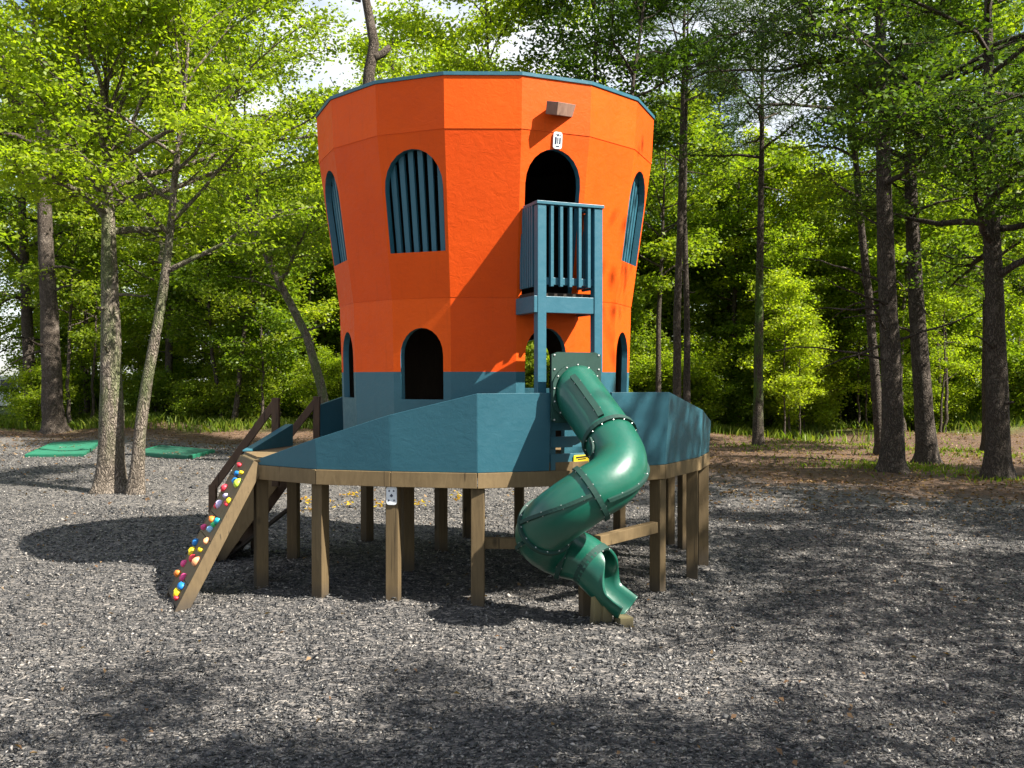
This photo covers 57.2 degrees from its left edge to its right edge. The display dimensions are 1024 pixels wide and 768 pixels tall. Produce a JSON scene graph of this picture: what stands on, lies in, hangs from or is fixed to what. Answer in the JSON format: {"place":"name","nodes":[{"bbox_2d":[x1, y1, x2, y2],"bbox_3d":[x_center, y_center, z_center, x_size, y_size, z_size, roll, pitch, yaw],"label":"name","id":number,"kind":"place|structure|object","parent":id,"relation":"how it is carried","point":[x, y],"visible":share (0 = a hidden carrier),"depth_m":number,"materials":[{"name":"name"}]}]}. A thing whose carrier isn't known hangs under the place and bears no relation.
{"place":"outdoors","nodes":[
{"label":"outdoors","id":0,"kind":"place"},
{"bbox_2d":[0,381,1023,767],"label":"ground","id":1,"kind":"structure","parent":0,"point":[740,477],"depth_m":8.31,"materials":[{"name":"grey gravel"}]},
{"bbox_2d":[0,191,40,374],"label":"understory tree","id":2,"kind":"object","parent":1,"relation":"on","point":[12,323],"visible":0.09,"depth_m":50.94,"materials":[{"name":"green plant"}]},
{"bbox_2d":[0,94,53,346],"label":"shade tree","id":3,"kind":"object","parent":1,"relation":"on","point":[3,267],"visible":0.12,"depth_m":45.33,"materials":[{"name":"green plant"}]},
{"bbox_2d":[0,356,87,426],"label":"shrub","id":4,"kind":"object","parent":1,"relation":"on","point":[33,377],"visible":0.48,"depth_m":37.03,"materials":[{"name":"green plant"}]},
{"bbox_2d":[0,313,99,417],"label":"shrub","id":5,"kind":"object","parent":1,"relation":"on","point":[14,357],"visible":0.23,"depth_m":39.76,"materials":[{"name":"green plant"}]},
{"bbox_2d":[15,354,99,420],"bbox_3d":[-19.061,0.307,39.589,3.404,3.462,2.806,0,0,-22],"label":"shrub","id":6,"kind":"object","parent":1,"relation":"on","point":[83,394],"visible":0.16,"depth_m":39.79,"materials":[{"name":"green plant"}]},
{"bbox_2d":[25,440,97,456],"bbox_3d":[-13.297,1.935,28.008,1.560,0.214,5.584,0,0,-19],"label":"green mat","id":7,"kind":"object","parent":1,"relation":"on","point":[53,449],"visible":0.75,"depth_m":27.64,"materials":[{"name":"rubber"}]},
{"bbox_2d":[0,11,143,425],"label":"shade tree","id":8,"kind":"object","parent":1,"relation":"on","point":[27,329],"visible":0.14,"depth_m":37.69,"materials":[{"name":"green plant"}]},
{"bbox_2d":[0,121,145,427],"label":"young tree","id":9,"kind":"object","parent":1,"relation":"on","point":[83,297],"visible":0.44,"depth_m":36.69,"materials":[{"name":"green plant"}]},
{"bbox_2d":[12,182,143,414],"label":"young tree","id":10,"kind":"object","parent":1,"relation":"on","point":[84,323],"visible":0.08,"depth_m":42.47,"materials":[{"name":"green plant"}]},
{"bbox_2d":[0,157,161,414],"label":"understory tree","id":11,"kind":"object","parent":1,"relation":"on","point":[85,368],"visible":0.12,"depth_m":42.66,"materials":[{"name":"green plant"}]},
{"bbox_2d":[20,184,154,418],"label":"young tree","id":12,"kind":"object","parent":1,"relation":"on","point":[89,336],"visible":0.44,"depth_m":38.04,"materials":[{"name":"green plant"}]},
{"bbox_2d":[0,0,178,433],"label":"shade tree","id":13,"kind":"object","parent":1,"relation":"on","point":[54,421],"visible":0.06,"depth_m":34.94,"materials":[{"name":"green plant"}]},
{"bbox_2d":[80,304,182,411],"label":"shrub","id":14,"kind":"object","parent":1,"relation":"on","point":[133,353],"visible":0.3,"depth_m":40.73,"materials":[{"name":"green plant"}]},
{"bbox_2d":[123,365,195,418],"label":"shrub","id":15,"kind":"object","parent":1,"relation":"on","point":[162,379],"visible":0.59,"depth_m":38.27,"materials":[{"name":"green plant"}]},
{"bbox_2d":[127,338,209,410],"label":"shrub","id":16,"kind":"object","parent":1,"relation":"on","point":[180,361],"visible":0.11,"depth_m":44.67,"materials":[{"name":"green plant"}]},
{"bbox_2d":[0,0,339,493],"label":"shade tree","id":17,"kind":"object","parent":1,"relation":"on","point":[110,476],"visible":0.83,"depth_m":17.51,"materials":[{"name":"green plant"}]},
{"bbox_2d":[120,189,219,385],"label":"understory tree","id":18,"kind":"object","parent":1,"relation":"on","point":[143,291],"visible":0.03,"depth_m":47.70,"materials":[{"name":"green plant"}]},
{"bbox_2d":[0,0,346,494],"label":"slender tree","id":19,"kind":"object","parent":1,"relation":"on","point":[136,481],"visible":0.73,"depth_m":17.62,"materials":[{"name":"green plant"}]},
{"bbox_2d":[71,53,283,414],"bbox_3d":[-14.729,-5.985,39.787,7.976,15.693,9.271,0,1,-39],"label":"shade tree","id":20,"kind":"object","parent":1,"relation":"on","point":[143,254],"visible":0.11,"depth_m":38.73,"materials":[{"name":"green plant"}]},
{"bbox_2d":[145,445,214,458],"bbox_3d":[-9.980,1.983,27.017,3.894,0.178,2.015,0,1,38],"label":"green mat","id":21,"kind":"object","parent":1,"relation":"on","point":[160,450],"visible":0.76,"depth_m":26.96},
{"bbox_2d":[19,0,358,403],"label":"leaning tree","id":22,"kind":"object","parent":1,"relation":"on","point":[302,239],"visible":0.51,"depth_m":29.45,"materials":[{"name":"green plant"}]},
{"bbox_2d":[163,376,221,423],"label":"shrub","id":23,"kind":"object","parent":1,"relation":"on","point":[182,403],"visible":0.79,"depth_m":36.76,"materials":[{"name":"green plant"}]},
{"bbox_2d":[126,194,276,419],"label":"sapling","id":24,"kind":"object","parent":1,"relation":"on","point":[188,284],"visible":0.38,"depth_m":36.50,"materials":[{"name":"green plant"}]},
{"bbox_2d":[174,376,241,423],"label":"shrub","id":25,"kind":"object","parent":1,"relation":"on","point":[212,408],"visible":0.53,"depth_m":37.09,"materials":[{"name":"green plant"}]},
{"bbox_2d":[132,183,284,381],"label":"understory tree","id":26,"kind":"object","parent":1,"relation":"on","point":[188,367],"visible":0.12,"depth_m":41.37,"materials":[{"name":"green plant"}]},
{"bbox_2d":[165,454,260,611],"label":"climbing wall","id":27,"kind":"structure","parent":1,"relation":"on","point":[196,564],"depth_m":9.41,"materials":[{"name":"brown wood"}]},
{"bbox_2d":[162,188,275,377],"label":"young tree","id":28,"kind":"object","parent":1,"relation":"on","point":[181,350],"visible":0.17,"depth_m":39.87,"materials":[{"name":"green plant"}]},
{"bbox_2d":[135,6,328,265],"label":"shade tree","id":29,"kind":"object","parent":1,"relation":"on","point":[151,168],"visible":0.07,"depth_m":45.16,"materials":[{"name":"green plant"}]},
{"bbox_2d":[201,339,293,421],"bbox_3d":[-10.447,0.083,37.188,3.683,3.745,3.035,0,1,41],"label":"shrub","id":30,"kind":"object","parent":1,"relation":"on","point":[253,391],"visible":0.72,"depth_m":36.94,"materials":[{"name":"green plant"}]},
{"bbox_2d":[171,164,328,421],"bbox_3d":[-10.157,-3.410,36.678,5.868,10.538,8.312,0,0,-22],"label":"sapling","id":31,"kind":"object","parent":1,"relation":"on","point":[241,302],"visible":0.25,"depth_m":36.39,"materials":[{"name":"green plant"}]},
{"bbox_2d":[196,192,325,426],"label":"young tree","id":32,"kind":"object","parent":1,"relation":"on","point":[283,324],"visible":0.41,"depth_m":35.76,"materials":[{"name":"green plant"}]},
{"bbox_2d":[208,396,320,561],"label":"staircase","id":33,"kind":"structure","parent":1,"relation":"on","point":[240,536],"depth_m":11.21,"materials":[{"name":"brown wood"}]},
{"bbox_2d":[210,224,320,416],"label":"young tree","id":34,"kind":"object","parent":1,"relation":"on","point":[254,349],"visible":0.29,"depth_m":36.91,"materials":[{"name":"green plant"}]},
{"bbox_2d":[271,352,317,419],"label":"shrub","id":35,"kind":"object","parent":1,"relation":"on","point":[293,403],"visible":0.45,"depth_m":39.38,"materials":[{"name":"green plant"}]},
{"bbox_2d":[267,152,340,419],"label":"young tree","id":36,"kind":"object","parent":1,"relation":"on","point":[321,312],"visible":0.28,"depth_m":38.78,"materials":[{"name":"green plant"}]},
{"bbox_2d":[272,166,340,377],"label":"young tree","id":37,"kind":"object","parent":1,"relation":"on","point":[324,344],"visible":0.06,"depth_m":41.01,"materials":[{"name":"green plant"}]},
{"bbox_2d":[282,344,341,426],"bbox_3d":[-7.403,0.196,37.740,2.841,3.652,3.577,0,1,38],"label":"shrub","id":38,"kind":"object","parent":1,"relation":"on","point":[331,371],"visible":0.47,"depth_m":37.22,"materials":[{"name":"green plant"}]},
{"bbox_2d":[312,212,340,336],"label":"young tree","id":39,"kind":"object","parent":1,"relation":"on","point":[332,279],"visible":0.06,"depth_m":39.73,"materials":[{"name":"green plant"}]},
{"bbox_2d":[353,0,391,83],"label":"dead tree","id":40,"kind":"object","parent":1,"relation":"on","point":[374,55],"visible":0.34,"depth_m":22.84,"materials":[{"name":"wood"}]},
{"bbox_2d":[273,0,476,172],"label":"shade tree","id":41,"kind":"object","parent":1,"relation":"on","point":[361,45],"visible":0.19,"depth_m":40.67,"materials":[{"name":"green plant"}]},
{"bbox_2d":[243,388,710,606],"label":"play deck","id":42,"kind":"structure","parent":1,"relation":"on","point":[499,440],"depth_m":9.12,"materials":[{"name":"blue paint"}]},
{"bbox_2d":[315,71,654,453],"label":"hat tower","id":43,"kind":"structure","parent":42,"relation":"on","point":[483,232],"depth_m":9.49,"materials":[{"name":"orange paint"}]},
{"bbox_2d":[515,352,649,627],"bbox_3d":[0.616,1.020,8.458,1.182,2.637,1.473,0,0,0],"label":"tube slide","id":44,"kind":"object","parent":42,"relation":"attached to","point":[556,521],"visible":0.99,"depth_m":8.24,"materials":[{"name":"green plastic"}]},
{"bbox_2d":[360,0,608,86],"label":"slender tree","id":45,"kind":"object","parent":1,"relation":"on","point":[488,20],"visible":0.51,"depth_m":25.91,"materials":[{"name":"green plant"}]},
{"bbox_2d":[0,420,1023,767],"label":"fallen leaves","id":46,"kind":"object","parent":1,"relation":"on","point":[846,482],"visible":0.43,"depth_m":19.82,"materials":[{"name":"brown plant"}]},
{"bbox_2d":[496,0,737,113],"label":"slender tree","id":47,"kind":"object","parent":1,"relation":"on","point":[571,66],"visible":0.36,"depth_m":25.12,"materials":[{"name":"green plant"}]},
{"bbox_2d":[628,347,655,391],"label":"shrub","id":48,"kind":"object","parent":1,"relation":"on","point":[638,380],"visible":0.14,"depth_m":37.63,"materials":[{"name":"green plant"}]},
{"bbox_2d":[629,291,671,391],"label":"shrub","id":49,"kind":"object","parent":1,"relation":"on","point":[641,329],"visible":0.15,"depth_m":38.42,"materials":[{"name":"green plant"}]},
{"bbox_2d":[509,0,796,155],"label":"slender tree","id":50,"kind":"object","parent":1,"relation":"on","point":[640,6],"visible":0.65,"depth_m":23.86,"materials":[{"name":"green plant"}]},
{"bbox_2d":[570,68,738,358],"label":"shade tree","id":51,"kind":"object","parent":1,"relation":"on","point":[657,226],"visible":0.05,"depth_m":40.69,"materials":[{"name":"green plant"}]},
{"bbox_2d":[631,237,683,344],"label":"young tree","id":52,"kind":"object","parent":1,"relation":"on","point":[639,264],"visible":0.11,"depth_m":40.81,"materials":[{"name":"green plant"}]},
{"bbox_2d":[632,150,707,330],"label":"young tree","id":53,"kind":"object","parent":1,"relation":"on","point":[672,269],"visible":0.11,"depth_m":40.84,"materials":[{"name":"green plant"}]},
{"bbox_2d":[634,213,723,356],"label":"young tree","id":54,"kind":"object","parent":1,"relation":"on","point":[652,236],"visible":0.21,"depth_m":40.49,"materials":[{"name":"green plant"}]},
{"bbox_2d":[642,328,731,421],"bbox_3d":[6.986,-0.059,37.709,3.556,4.387,4.314,0,0,5],"label":"shrub","id":55,"kind":"object","parent":1,"relation":"on","point":[711,396],"visible":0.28,"depth_m":37.08,"materials":[{"name":"green plant"}]},
{"bbox_2d":[632,332,744,418],"bbox_3d":[6.659,-0.014,37.668,5.006,4.075,4.576,0,0,-2],"label":"shrub","id":56,"kind":"object","parent":1,"relation":"on","point":[666,369],"visible":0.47,"depth_m":37.05,"materials":[{"name":"green plant"}]},
{"bbox_2d":[606,0,774,402],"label":"tall pine","id":57,"kind":"object","parent":1,"relation":"on","point":[686,380],"visible":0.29,"depth_m":31.48,"materials":[{"name":"green plant"}]},
{"bbox_2d":[591,0,796,397],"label":"tall pine","id":58,"kind":"object","parent":1,"relation":"on","point":[677,323],"visible":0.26,"depth_m":30.39,"materials":[{"name":"green plant"}]},
{"bbox_2d":[645,60,765,420],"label":"tall pine","id":59,"kind":"object","parent":1,"relation":"on","point":[735,124],"visible":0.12,"depth_m":44.51,"materials":[{"name":"green plant"}]},
{"bbox_2d":[634,84,777,391],"bbox_3d":[6.343,-4.798,36.308,7.447,13.536,6.777,0,0,-22],"label":"shade tree","id":60,"kind":"object","parent":1,"relation":"on","point":[666,248],"visible":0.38,"depth_m":35.53,"materials":[{"name":"green plant"}]},
{"bbox_2d":[664,224,775,424],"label":"understory tree","id":61,"kind":"object","parent":1,"relation":"on","point":[728,303],"visible":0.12,"depth_m":41.22,"materials":[{"name":"green plant"}]},
{"bbox_2d":[688,182,765,420],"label":"young tree","id":62,"kind":"object","parent":1,"relation":"on","point":[710,323],"visible":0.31,"depth_m":41.56,"materials":[{"name":"green plant"}]},
{"bbox_2d":[646,114,811,400],"bbox_3d":[9.683,-4.482,40.057,6.895,13.658,7.776,0,1,32],"label":"shade tree","id":63,"kind":"object","parent":1,"relation":"on","point":[735,216],"visible":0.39,"depth_m":39.03,"materials":[{"name":"green plant"}]},
{"bbox_2d":[711,366,767,429],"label":"shrub","id":64,"kind":"object","parent":1,"relation":"on","point":[741,397],"visible":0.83,"depth_m":37.59,"materials":[{"name":"green plant"}]},
{"bbox_2d":[704,329,779,427],"bbox_3d":[9.983,-0.044,39.628,4.720,4.819,3.748,0,0,-13],"label":"shrub","id":65,"kind":"object","parent":1,"relation":"on","point":[732,372],"visible":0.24,"depth_m":39.05,"materials":[{"name":"green plant"}]},
{"bbox_2d":[659,0,835,445],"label":"tall pine","id":66,"kind":"object","parent":1,"relation":"on","point":[758,417],"visible":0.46,"depth_m":29.66,"materials":[{"name":"green plant"}]},
{"bbox_2d":[712,200,820,424],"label":"young tree","id":67,"kind":"object","parent":1,"relation":"on","point":[752,234],"visible":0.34,"depth_m":38.14,"materials":[{"name":"green plant"}]},
{"bbox_2d":[697,123,838,425],"bbox_3d":[10.781,-4.526,40.059,6.192,13.408,5.895,0,1,-39],"label":"young tree","id":68,"kind":"object","parent":1,"relation":"on","point":[729,283],"visible":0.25,"depth_m":39.29,"materials":[{"name":"green plant"}]},
{"bbox_2d":[740,356,803,430],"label":"shrub","id":69,"kind":"object","parent":1,"relation":"on","point":[776,416],"visible":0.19,"depth_m":37.84,"materials":[{"name":"green plant"}]},
{"bbox_2d":[714,147,835,422],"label":"young tree","id":70,"kind":"object","parent":1,"relation":"on","point":[748,315],"visible":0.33,"depth_m":38.59,"materials":[{"name":"green plant"}]},
{"bbox_2d":[731,265,832,438],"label":"young tree","id":71,"kind":"object","parent":1,"relation":"on","point":[789,290],"visible":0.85,"depth_m":34.38,"materials":[{"name":"green plant"}]},
{"bbox_2d":[730,217,839,436],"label":"young tree","id":72,"kind":"object","parent":1,"relation":"on","point":[775,250],"visible":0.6,"depth_m":36.31,"materials":[{"name":"green plant"}]},
{"bbox_2d":[764,302,837,439],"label":"young tree","id":73,"kind":"object","parent":1,"relation":"on","point":[797,397],"visible":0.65,"depth_m":34.77,"materials":[{"name":"green plant"}]},
{"bbox_2d":[765,291,837,432],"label":"young tree","id":74,"kind":"object","parent":1,"relation":"on","point":[828,383],"visible":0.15,"depth_m":37.05,"materials":[{"name":"green plant"}]},
{"bbox_2d":[751,322,870,432],"bbox_3d":[11.691,-0.153,37.267,3.794,4.878,4.777,0,1,-30],"label":"shrub","id":75,"kind":"object","parent":1,"relation":"on","point":[818,414],"visible":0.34,"depth_m":36.95,"materials":[{"name":"green plant"}]},
{"bbox_2d":[764,352,858,424],"bbox_3d":[11.935,0.032,38.524,3.447,4.253,4.182,0,1,-31],"label":"shrub","id":76,"kind":"object","parent":1,"relation":"on","point":[834,408],"visible":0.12,"depth_m":37.73,"materials":[{"name":"green plant"}]},
{"bbox_2d":[764,168,865,397],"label":"young tree","id":77,"kind":"object","parent":1,"relation":"on","point":[832,261],"visible":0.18,"depth_m":39.34,"materials":[{"name":"green plant"}]},
{"bbox_2d":[787,276,857,426],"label":"young tree","id":78,"kind":"object","parent":1,"relation":"on","point":[825,300],"visible":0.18,"depth_m":37.70,"materials":[{"name":"green plant"}]},
{"bbox_2d":[763,152,892,421],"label":"young tree","id":79,"kind":"object","parent":1,"relation":"on","point":[846,243],"visible":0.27,"depth_m":38.45,"materials":[{"name":"green plant"}]},
{"bbox_2d":[661,0,1023,473],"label":"tall pine","id":80,"kind":"object","parent":1,"relation":"on","point":[892,458],"visible":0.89,"depth_m":21.35,"materials":[{"name":"green plant"}]},
{"bbox_2d":[815,270,878,422],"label":"young tree","id":81,"kind":"object","parent":1,"relation":"on","point":[843,378],"visible":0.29,"depth_m":38.29,"materials":[{"name":"green plant"}]},
{"bbox_2d":[841,375,872,429],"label":"shrub","id":82,"kind":"object","parent":1,"relation":"on","point":[851,413],"visible":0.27,"depth_m":40.33,"materials":[{"name":"green plant"}]},
{"bbox_2d":[805,235,909,428],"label":"young tree","id":83,"kind":"object","parent":1,"relation":"on","point":[847,302],"visible":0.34,"depth_m":37.21,"materials":[{"name":"green plant"}]},
{"bbox_2d":[785,118,933,364],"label":"shade tree","id":84,"kind":"object","parent":1,"relation":"on","point":[841,159],"visible":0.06,"depth_m":43.21,"materials":[{"name":"green plant"}]},
{"bbox_2d":[825,242,909,429],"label":"young tree","id":85,"kind":"object","parent":1,"relation":"on","point":[865,378],"visible":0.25,"depth_m":37.27,"materials":[{"name":"green plant"}]},
{"bbox_2d":[741,0,1004,455],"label":"slender tree","id":86,"kind":"object","parent":1,"relation":"on","point":[826,194],"visible":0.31,"depth_m":26.21,"materials":[{"name":"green plant"}]},
{"bbox_2d":[810,160,942,427],"bbox_3d":[15.280,-3.672,40.025,5.524,11.948,6.217,0,0,-16],"label":"young tree","id":87,"kind":"object","parent":1,"relation":"on","point":[870,230],"visible":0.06,"depth_m":39.37,"materials":[{"name":"green plant"}]},
{"bbox_2d":[767,0,1023,479],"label":"shade tree","id":88,"kind":"object","parent":1,"relation":"on","point":[992,171],"visible":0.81,"depth_m":19.52,"materials":[{"name":"green plant"}]},
{"bbox_2d":[810,96,981,430],"bbox_3d":[15.161,-5.166,36.622,6.487,14.753,6.813,0,1,30],"label":"young tree","id":89,"kind":"object","parent":1,"relation":"on","point":[900,257],"visible":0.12,"depth_m":36.55,"materials":[{"name":"green plant"}]},
{"bbox_2d":[783,0,1023,464],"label":"tall pine","id":90,"kind":"object","parent":1,"relation":"on","point":[926,446],"visible":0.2,"depth_m":23.82,"materials":[{"name":"green plant"}]},
{"bbox_2d":[898,310,949,404],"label":"young tree","id":91,"kind":"object","parent":1,"relation":"on","point":[932,350],"visible":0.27,"depth_m":35.12,"materials":[{"name":"green plant"}]},
{"bbox_2d":[842,0,1023,451],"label":"shade tree","id":92,"kind":"object","parent":1,"relation":"on","point":[1012,23],"visible":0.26,"depth_m":27.00,"materials":[{"name":"green plant"}]},
{"bbox_2d":[902,281,972,386],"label":"young tree","id":93,"kind":"object","parent":1,"relation":"on","point":[950,337],"visible":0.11,"depth_m":38.60,"materials":[{"name":"green plant"}]},
{"bbox_2d":[897,239,981,433],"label":"young tree","id":94,"kind":"object","parent":1,"relation":"on","point":[952,363],"visible":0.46,"depth_m":34.51,"materials":[{"name":"green plant"}]},
{"bbox_2d":[908,332,981,407],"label":"shrub","id":95,"kind":"object","parent":1,"relation":"on","point":[966,354],"visible":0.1,"depth_m":40.07,"materials":[{"name":"green plant"}]},
{"bbox_2d":[912,382,978,428],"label":"shrub","id":96,"kind":"object","parent":1,"relation":"on","point":[955,407],"visible":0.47,"depth_m":37.49,"materials":[{"name":"green plant"}]},
{"bbox_2d":[892,131,1008,422],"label":"young tree","id":97,"kind":"object","parent":1,"relation":"on","point":[947,228],"visible":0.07,"depth_m":37.65,"materials":[{"name":"green plant"}]},
{"bbox_2d":[892,140,1011,432],"bbox_3d":[17.105,-3.715,37.030,5.162,11.740,5.422,0,0,22],"label":"young tree","id":98,"kind":"object","parent":1,"relation":"on","point":[974,318],"visible":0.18,"depth_m":36.50,"materials":[{"name":"green plant"}]},
{"bbox_2d":[921,19,1023,319],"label":"tall pine","id":99,"kind":"object","parent":1,"relation":"on","point":[1021,109],"visible":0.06,"depth_m":41.94,"materials":[{"name":"green plant"}]},
{"bbox_2d":[961,317,1023,416],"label":"young tree","id":100,"kind":"object","parent":1,"relation":"on","point":[1015,352],"visible":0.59,"depth_m":37.15,"materials":[{"name":"green plant"}]},
{"bbox_2d":[968,237,1023,410],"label":"young tree","id":101,"kind":"object","parent":1,"relation":"on","point":[1019,309],"visible":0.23,"depth_m":38.62,"materials":[{"name":"green plant"}]},
{"bbox_2d":[1008,363,1023,419],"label":"shrub","id":102,"kind":"object","parent":1,"relation":"on","point":[1018,384],"visible":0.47,"depth_m":37.25,"materials":[{"name":"green plant"}]},
{"bbox_2d":[0,406,1023,486],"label":"grass","id":103,"kind":"structure","parent":0,"point":[85,421],"depth_m":35.82,"materials":[{"name":"green plant"}]},
{"bbox_2d":[0,0,1023,379],"label":"sky","id":104,"kind":"structure","parent":0,"point":[334,70],"materials":[{"name":"white"}]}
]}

